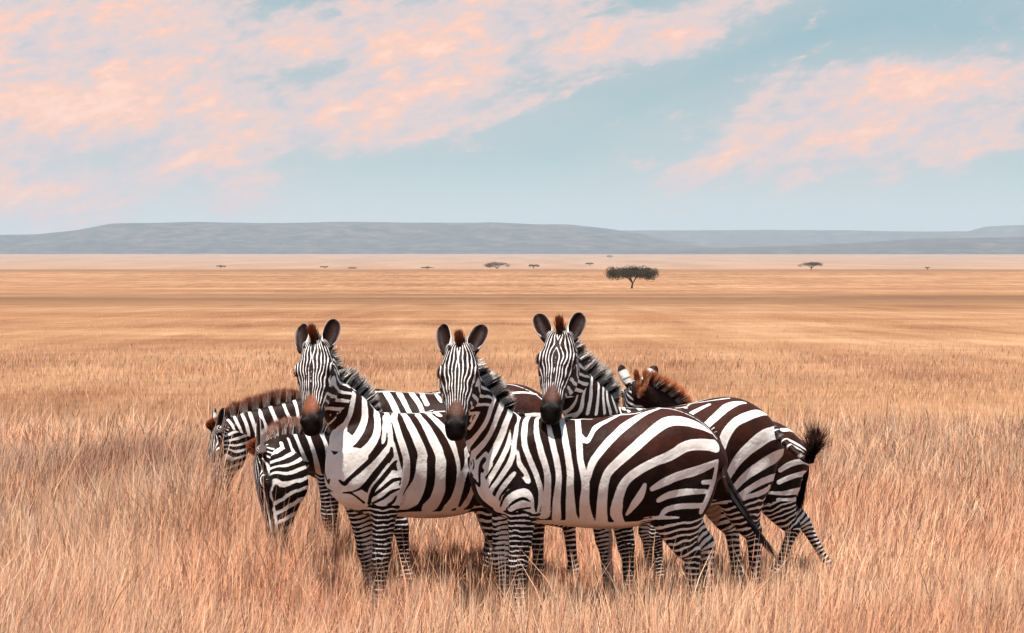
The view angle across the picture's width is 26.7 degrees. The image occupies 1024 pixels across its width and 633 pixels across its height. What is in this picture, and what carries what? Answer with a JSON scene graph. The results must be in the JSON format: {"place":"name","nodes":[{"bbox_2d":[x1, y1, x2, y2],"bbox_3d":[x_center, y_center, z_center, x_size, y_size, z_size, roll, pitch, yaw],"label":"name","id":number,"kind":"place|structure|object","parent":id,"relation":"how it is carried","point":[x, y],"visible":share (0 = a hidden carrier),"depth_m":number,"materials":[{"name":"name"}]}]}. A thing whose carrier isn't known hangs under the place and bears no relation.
{"place":"outdoors","nodes":[
{"label":"outdoors","id":0,"kind":"place"},
{"bbox_2d":[0,222,711,253],"bbox_3d":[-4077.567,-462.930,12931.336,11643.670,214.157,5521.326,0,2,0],"label":"hills","id":1,"kind":"structure","parent":0,"point":[314,238],"depth_m":11817.21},
{"bbox_2d":[0,254,1023,632],"bbox_3d":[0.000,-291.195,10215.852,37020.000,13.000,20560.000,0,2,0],"label":"ground","id":2,"kind":"structure","parent":0,"point":[464,292],"depth_m":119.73,"materials":[{"name":"beige plant"}]},
{"bbox_2d":[204,386,491,577],"bbox_3d":[-0.977,1.118,14.715,2.230,1.332,0.599,0,2,-6],"label":"zebra","id":3,"kind":"object","parent":2,"relation":"on","point":[268,407],"visible":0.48,"depth_m":14.51,"materials":[{"name":"multicoloured"}]},
{"bbox_2d":[246,384,584,590],"bbox_3d":[-0.699,1.127,13.834,2.422,1.362,0.948,-1,2,-32],"label":"zebra","id":4,"kind":"object","parent":2,"relation":"on","point":[292,449],"visible":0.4,"depth_m":13.13,"materials":[{"name":"multicoloured"}]},
{"bbox_2d":[293,319,578,617],"bbox_3d":[-0.370,0.909,13.137,0.610,1.828,2.567,2,2,45],"label":"zebra","id":5,"kind":"object","parent":2,"relation":"on","point":[383,470],"visible":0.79,"depth_m":12.54,"materials":[{"name":"multicoloured"}]},
{"bbox_2d":[483,262,509,268],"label":"acacia tree","id":6,"kind":"object","parent":2,"relation":"on","point":[494,264],"visible":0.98,"depth_m":1649.07,"materials":[{"name":"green plant"}]},
{"bbox_2d":[435,323,779,630],"bbox_3d":[0.487,0.940,12.442,2.054,1.816,0.744,-1,2,-20],"label":"zebra","id":7,"kind":"object","parent":2,"relation":"on","point":[662,471],"visible":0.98,"depth_m":12.27,"materials":[{"name":"multicoloured"}]},
{"bbox_2d":[603,265,658,287],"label":"acacia tree","id":8,"kind":"object","parent":2,"relation":"on","point":[637,272],"visible":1,"depth_m":596.76,"materials":[{"name":"green plant"}]},
{"bbox_2d":[532,312,832,597],"bbox_3d":[0.907,0.893,13.108,2.064,1.872,1.026,-1,2,-25],"label":"zebra","id":9,"kind":"object","parent":2,"relation":"on","point":[577,380],"visible":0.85,"depth_m":13.23,"materials":[{"name":"multicoloured"}]},
{"bbox_2d":[618,365,831,583],"bbox_3d":[1.450,1.062,14.305,1.519,1.494,0.557,0,2,-3],"label":"zebra","id":10,"kind":"object","parent":2,"relation":"on","point":[782,507],"visible":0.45,"depth_m":14.18,"materials":[{"name":"multicoloured"}]},
{"bbox_2d":[797,262,822,269],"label":"acacia tree","id":11,"kind":"object","parent":2,"relation":"on","point":[813,264],"visible":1,"depth_m":1197.69,"materials":[{"name":"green plant"}]},
{"bbox_2d":[0,0,1023,234],"label":"sky","id":12,"kind":"structure","parent":0,"point":[622,115],"materials":[{"name":"blue"}]},
{"bbox_2d":[554,237,1023,253],"bbox_3d":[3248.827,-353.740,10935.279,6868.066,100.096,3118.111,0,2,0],"label":"hills","id":13,"kind":"structure","parent":0,"point":[1002,245],"depth_m":10264.39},
{"bbox_2d":[626,225,1023,247],"bbox_3d":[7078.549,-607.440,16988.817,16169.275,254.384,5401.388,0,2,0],"label":"hills","id":14,"kind":"structure","parent":0,"point":[734,238],"depth_m":16239.11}
]}

